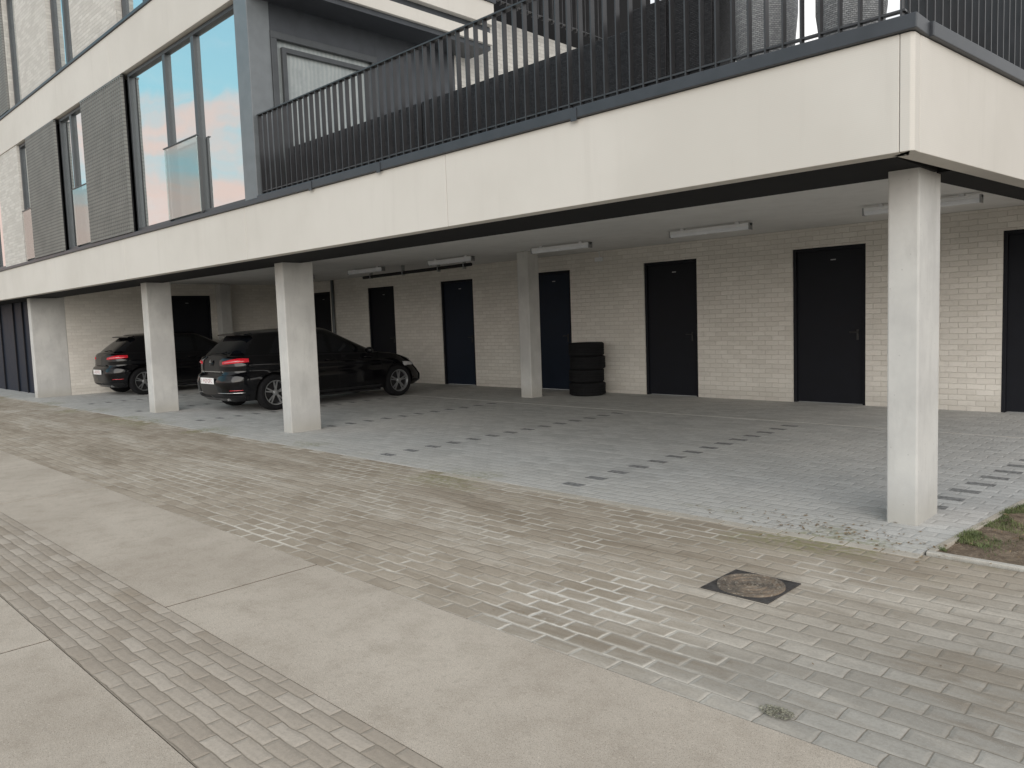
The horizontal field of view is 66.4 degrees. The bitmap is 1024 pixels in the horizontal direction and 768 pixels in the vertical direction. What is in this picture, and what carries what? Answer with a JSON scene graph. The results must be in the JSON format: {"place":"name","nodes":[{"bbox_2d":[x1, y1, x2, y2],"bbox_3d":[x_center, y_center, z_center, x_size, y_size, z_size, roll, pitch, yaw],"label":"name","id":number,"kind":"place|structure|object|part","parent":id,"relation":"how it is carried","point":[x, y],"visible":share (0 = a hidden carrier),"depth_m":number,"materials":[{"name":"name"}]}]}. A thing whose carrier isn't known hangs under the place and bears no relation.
{"place":"outdoors","nodes":[
{"label":"outdoors","id":0,"kind":"place"},
{"bbox_2d":[0,450,877,767],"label":"pavement","id":1,"kind":"structure","parent":0,"point":[440,688],"depth_m":3.37,"materials":[{"name":"beige concrete"}]},
{"bbox_2d":[0,512,440,767],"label":"road gutter","id":2,"kind":"object","parent":1,"relation":"on","point":[195,696],"depth_m":3.40,"materials":[{"name":"grey brick"}]},
{"bbox_2d":[4,397,921,557],"bbox_3d":[-11.277,0.419,18.167,38.492,0.051,0.098,3,7,44],"label":"paving border","id":3,"kind":"object","parent":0,"point":[838,542],"visible":0.46,"depth_m":5.95,"materials":[{"name":"concrete"}]},
{"bbox_2d":[0,396,1023,767],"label":"pavement","id":4,"kind":"structure","parent":0,"point":[878,658],"depth_m":4.38,"materials":[{"name":"brick"}]},
{"bbox_2d":[149,455,1023,665],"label":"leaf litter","id":5,"kind":"object","parent":4,"relation":"on","point":[839,536],"visible":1,"depth_m":5.17,"materials":[{"name":"brown plant"}]},
{"bbox_2d":[701,569,800,603],"bbox_3d":[1.308,1.114,4.283,0.390,0.042,0.390,3,7,44],"label":"manhole cover","id":6,"kind":"object","parent":4,"relation":"on","point":[760,588],"visible":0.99,"depth_m":4.26,"materials":[{"name":"metal"}]},
{"bbox_2d":[759,704,794,719],"bbox_3d":[0.989,1.215,2.919,0.144,0.022,0.092,3,7,44],"label":"weed clump","id":7,"kind":"object","parent":4,"relation":"on","point":[782,710],"visible":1,"depth_m":2.91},
{"bbox_2d":[0,383,1023,554],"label":"carport floor","id":8,"kind":"structure","parent":0,"point":[816,473],"depth_m":8.97,"materials":[{"name":"grey concrete"}]},
{"bbox_2d":[92,331,217,394],"bbox_3d":[-8.501,-0.619,20.230,2.017,1.485,4.173,3,7,44],"label":"parked car","id":9,"kind":"object","parent":8,"relation":"on","point":[120,364],"visible":0.52,"depth_m":18.83,"materials":[{"name":"black paint"}]},
{"bbox_3d":[-9.639,-0.933,19.056,1.338,0.270,0.473,3,7,44],"label":"rear window","id":10,"kind":"part","parent":9,"relation":"part of","materials":[{"name":"black glass"}]},
{"bbox_3d":[-8.300,-0.990,19.413,0.140,0.352,0.798,3,7,44],"label":"rear side window","id":11,"kind":"part","parent":9,"relation":"part of","materials":[{"name":"black glass"}]},
{"bbox_3d":[-7.740,-1.041,19.992,0.155,0.378,0.758,3,7,44],"label":"front side window","id":12,"kind":"part","parent":9,"relation":"part of","materials":[{"name":"black glass"}]},
{"bbox_2d":[197,327,419,409],"bbox_3d":[-3.966,-0.405,15.734,2.068,1.485,4.473,3,7,44],"label":"parked car","id":13,"kind":"object","parent":8,"relation":"on","point":[239,368],"visible":0.81,"depth_m":14.48,"materials":[{"name":"black paint"}]},
{"bbox_3d":[-5.238,-0.701,14.425,1.373,0.267,0.407,3,7,44],"label":"rear window","id":14,"kind":"part","parent":13,"relation":"part of","materials":[{"name":"black glass"}]},
{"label":"rear quarter window","id":15,"kind":"part","parent":13,"relation":"part of","materials":[{"name":"black glass"}]},
{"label":"rear side window","id":16,"kind":"part","parent":13,"relation":"part of","materials":[{"name":"black glass"}]},
{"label":"front side window","id":17,"kind":"part","parent":13,"relation":"part of","materials":[{"name":"black glass"}]},
{"bbox_2d":[0,0,1023,525],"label":"apartment building","id":18,"kind":"structure","parent":8,"relation":"on","point":[134,198],"depth_m":11.11,"materials":[{"name":"concrete"}]},
{"bbox_2d":[0,206,5,268],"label":"window","id":19,"kind":"structure","parent":18,"relation":"in","point":[2,254],"depth_m":18.69,"materials":[{"name":"pink"}]},
{"bbox_2d":[6,0,21,104],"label":"window","id":20,"kind":"structure","parent":18,"relation":"in","point":[9,3],"depth_m":16.83,"materials":[{"name":"white"}]},
{"bbox_2d":[19,142,34,260],"bbox_3d":[-10.312,-3.895,16.732,0.800,2.485,0.145,3,7,44],"label":"window","id":21,"kind":"structure","parent":18,"relation":"in","point":[27,219],"depth_m":16.87,"materials":[{"name":"white"}]},
{"bbox_2d":[50,0,72,71],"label":"window","id":22,"kind":"structure","parent":18,"relation":"in","point":[60,16],"depth_m":14.70,"materials":[{"name":"white"}]},
{"bbox_2d":[59,106,91,249],"bbox_3d":[-8.066,-3.791,14.526,1.500,2.485,0.145,3,7,44],"label":"window","id":23,"kind":"structure","parent":18,"relation":"in","point":[70,125],"depth_m":14.55,"materials":[{"name":"white"}]},
{"bbox_2d":[121,0,144,17],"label":"window","id":24,"kind":"structure","parent":18,"relation":"in","point":[127,6],"depth_m":12.42,"materials":[{"name":"blue"}]},
{"bbox_2d":[127,4,244,230],"bbox_3d":[-4.750,-3.637,11.270,3.740,2.485,0.145,3,7,44],"label":"window","id":25,"kind":"structure","parent":18,"relation":"in","point":[184,108],"depth_m":11.08,"materials":[{"name":"white"}]},
{"bbox_2d":[171,296,212,384],"bbox_3d":[-8.942,-1.196,21.525,0.100,2.450,1.400,3,7,44],"label":"door","id":26,"kind":"structure","parent":18,"relation":"in","point":[190,313],"depth_m":21.61,"materials":[{"name":"black paint"}]},
{"bbox_2d":[289,128,348,185],"bbox_3d":[-2.205,-2.663,9.552,1.300,0.600,0.400,3,7,44],"label":"planter","id":27,"kind":"object","parent":18,"relation":"on","point":[322,156],"visible":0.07,"depth_m":9.31,"materials":[{"name":"black plastic"}]},
{"bbox_2d":[314,292,331,331],"bbox_3d":[-5.374,-1.397,22.449,1.000,2.450,0.100,3,7,44],"label":"door","id":28,"kind":"structure","parent":18,"relation":"in","point":[322,303],"depth_m":22.37,"materials":[{"name":"black paint"}]},
{"bbox_2d":[269,30,379,188],"bbox_3d":[-2.477,-3.475,10.515,0.150,2.078,1.620,3,7,44],"label":"window","id":29,"kind":"structure","parent":18,"relation":"in","point":[300,66],"depth_m":10.28,"materials":[{"name":"white glass"}]},
{"bbox_2d":[330,280,335,333],"bbox_3d":[-4.965,-1.513,21.861,0.089,2.750,0.089,3,7,44],"label":"drain pipe","id":30,"kind":"object","parent":18,"relation":"attached to","point":[333,305],"visible":0.66,"depth_m":21.77,"materials":[{"name":"black metal"}]},
{"bbox_2d":[347,266,384,274],"bbox_3d":[-3.261,-2.534,17.450,1.320,0.124,0.096,3,7,44],"label":"ceiling light","id":31,"kind":"object","parent":18,"relation":"attached to","point":[367,270],"visible":1,"depth_m":17.38,"materials":[{"name":"white plastic"}]},
{"bbox_2d":[368,286,396,353],"bbox_3d":[-3.332,-1.301,20.435,1.140,2.450,0.111,3,7,44],"label":"door","id":32,"kind":"structure","parent":18,"relation":"in","point":[381,299],"depth_m":20.43,"materials":[{"name":"black paint"}]},
{"bbox_2d":[351,103,423,168],"bbox_3d":[-1.257,-2.619,8.620,1.300,0.600,0.400,3,7,44],"label":"planter","id":33,"kind":"object","parent":18,"relation":"on","point":[393,131],"visible":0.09,"depth_m":8.41,"materials":[{"name":"black plastic"}]},
{"bbox_2d":[362,262,471,278],"bbox_3d":[-2.138,-2.480,16.911,3.701,0.217,0.080,3,7,44],"label":"ceiling pipe","id":34,"kind":"object","parent":18,"relation":"attached to","point":[439,268],"visible":0.84,"depth_m":16.79,"materials":[{"name":"black plastic"}]},
{"bbox_2d":[427,255,474,265],"bbox_3d":[-1.215,-2.439,15.440,1.320,0.124,0.096,3,7,44],"label":"ceiling light","id":35,"kind":"object","parent":18,"relation":"attached to","point":[465,258],"visible":1,"depth_m":15.36,"materials":[{"name":"white plastic"}]},
{"bbox_2d":[441,279,476,385],"bbox_3d":[-1.218,-1.203,18.359,1.130,2.450,0.111,3,7,44],"label":"door","id":36,"kind":"structure","parent":18,"relation":"in","point":[457,295],"depth_m":18.38,"materials":[{"name":"blue paint"}]},
{"bbox_2d":[422,71,514,148],"bbox_3d":[-0.309,-2.575,7.689,1.300,0.600,0.400,3,7,44],"label":"planter","id":37,"kind":"object","parent":18,"relation":"on","point":[492,100],"visible":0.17,"depth_m":7.46,"materials":[{"name":"black wicker"}]},
{"bbox_2d":[496,0,601,40],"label":"balcony railing","id":38,"kind":"object","parent":18,"relation":"on","point":[575,29],"visible":0.46,"depth_m":13.19,"materials":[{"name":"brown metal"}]},
{"bbox_2d":[538,270,571,389],"bbox_3d":[0.861,-1.107,16.317,1.100,2.450,0.111,3,7,44],"label":"door","id":39,"kind":"structure","parent":18,"relation":"in","point":[554,287],"depth_m":16.27,"materials":[{"name":"blue paint"}]},
{"bbox_2d":[531,241,591,253],"bbox_3d":[0.832,-2.344,13.430,1.320,0.124,0.096,3,7,44],"label":"ceiling light","id":40,"kind":"object","parent":18,"relation":"attached to","point":[579,245],"visible":1,"depth_m":13.35,"materials":[{"name":"white plastic"}]},
{"bbox_2d":[518,31,628,121],"bbox_3d":[0.625,-2.531,6.771,1.260,0.600,0.400,3,7,44],"label":"planter","id":41,"kind":"object","parent":18,"relation":"on","point":[599,66],"visible":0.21,"depth_m":6.56,"materials":[{"name":"black wicker"}]},
{"bbox_2d":[256,0,906,193],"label":"terrace railing","id":42,"kind":"object","parent":18,"relation":"on","point":[821,33],"visible":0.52,"depth_m":7.06,"materials":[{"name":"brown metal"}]},
{"bbox_2d":[595,257,602,261],"bbox_3d":[1.691,-2.425,15.215,0.180,0.080,0.048,3,7,44],"label":"junction box","id":43,"kind":"object","parent":18,"relation":"attached to","point":[597,259],"visible":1,"depth_m":15.19,"materials":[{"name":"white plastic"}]},
{"bbox_2d":[627,0,676,89],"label":"planter","id":44,"kind":"object","parent":18,"relation":"on","point":[664,40],"visible":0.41,"depth_m":5.85,"materials":[{"name":"black wicker"}]},
{"bbox_2d":[644,259,697,396],"bbox_3d":[2.929,-1.011,14.286,1.120,2.450,0.111,3,7,44],"label":"door","id":45,"kind":"structure","parent":18,"relation":"in","point":[670,286],"depth_m":14.29,"materials":[{"name":"black paint"}]},
{"bbox_2d":[674,0,730,77],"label":"planter","id":46,"kind":"object","parent":18,"relation":"on","point":[724,27],"visible":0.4,"depth_m":5.61,"materials":[{"name":"black wicker"}]},
{"bbox_2d":[669,222,752,238],"bbox_3d":[2.878,-2.249,11.420,1.320,0.124,0.096,3,7,44],"label":"ceiling light","id":47,"kind":"object","parent":18,"relation":"attached to","point":[737,226],"visible":1,"depth_m":11.35,"materials":[{"name":"white plastic"}]},
{"bbox_2d":[735,0,797,61],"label":"plant pot","id":48,"kind":"object","parent":18,"relation":"on","point":[758,22],"visible":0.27,"depth_m":5.31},
{"bbox_2d":[793,243,865,404],"bbox_3d":[4.983,-0.915,12.269,1.140,2.450,0.111,3,7,44],"label":"door","id":49,"kind":"structure","parent":18,"relation":"in","point":[829,283],"depth_m":12.26,"materials":[{"name":"black paint"}]},
{"bbox_2d":[815,0,887,36],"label":"plant pot","id":50,"kind":"object","parent":18,"relation":"on","point":[850,12],"visible":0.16,"depth_m":4.88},
{"bbox_2d":[862,194,983,215],"bbox_3d":[4.890,-2.150,9.375,1.320,0.124,0.096,3,7,44],"label":"ceiling light","id":51,"kind":"object","parent":18,"relation":"attached to","point":[962,199],"visible":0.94,"depth_m":9.12,"materials":[{"name":"white plastic"}]},
{"bbox_2d":[905,0,1023,69],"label":"terrace railing","id":52,"kind":"object","parent":18,"relation":"on","point":[996,27],"visible":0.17,"depth_m":5.38,"materials":[{"name":"brown metal"}]},
{"bbox_2d":[1001,229,1023,411],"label":"door","id":53,"kind":"structure","parent":18,"relation":"in","point":[1012,373],"depth_m":10.52,"materials":[{"name":"black paint"}]},
{"bbox_2d":[91,393,1023,509],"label":"parking markings","id":54,"kind":"object","parent":8,"relation":"on","point":[938,496],"visible":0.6,"depth_m":8.40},
{"bbox_2d":[569,381,605,395],"bbox_3d":[1.453,0.080,15.048,0.700,0.250,0.700,3,7,44],"label":"tyre","id":55,"kind":"object","parent":8,"relation":"on","point":[588,389],"visible":0.93,"depth_m":14.75,"materials":[{"name":"rubber"}]},
{"bbox_2d":[569,369,603,382],"bbox_3d":[1.437,-0.172,15.062,0.676,0.250,0.676,-2,5,5],"label":"tyre","id":56,"kind":"object","parent":55,"relation":"on","point":[586,376],"visible":0.91,"depth_m":14.77,"materials":[{"name":"rubber"}]},
{"bbox_2d":[570,355,604,369],"bbox_3d":[1.449,-0.419,14.992,0.676,0.250,0.676,-5,6,-35],"label":"tyre","id":57,"kind":"object","parent":56,"relation":"on","point":[586,362],"visible":0.95,"depth_m":14.70,"materials":[{"name":"rubber"}]},
{"bbox_2d":[569,342,603,355],"bbox_3d":[1.426,-0.672,15.014,0.676,0.250,0.676,-1,5,14],"label":"tyre","id":58,"kind":"object","parent":57,"relation":"on","point":[586,348],"visible":1,"depth_m":14.73,"materials":[{"name":"rubber"}]},
{"bbox_2d":[367,392,1023,437],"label":"drain channel","id":59,"kind":"object","parent":8,"relation":"on","point":[716,416],"depth_m":11.23,"materials":[{"name":"concrete"}]},
{"bbox_2d":[927,499,1023,550],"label":"paving edge","id":60,"kind":"object","parent":8,"relation":"on","point":[949,542],"visible":0.48,"depth_m":5.23,"materials":[{"name":"concrete"}]},
{"bbox_2d":[650,0,899,44],"label":"sky","id":61,"kind":"structure","parent":0,"point":[893,5],"materials":[{"name":"white"}]},
{"bbox_2d":[934,503,1023,557],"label":"grass","id":62,"kind":"structure","parent":0,"point":[974,534],"depth_m":5.09,"materials":[{"name":"green plant"}]},
{"bbox_2d":[937,506,1023,565],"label":"planting bed","id":63,"kind":"object","parent":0,"point":[1017,550],"visible":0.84,"depth_m":4.88,"materials":[{"name":"soil"}]},
{"bbox_3d":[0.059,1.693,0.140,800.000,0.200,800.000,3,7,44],"label":"ground","id":64,"kind":"structure","parent":0,"visible":0},
{"bbox_2d":[926,550,1023,571],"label":"kerb","id":65,"kind":"structure","parent":64,"relation":"on","point":[996,564],"depth_m":4.56,"materials":[{"name":"concrete"}]}
]}

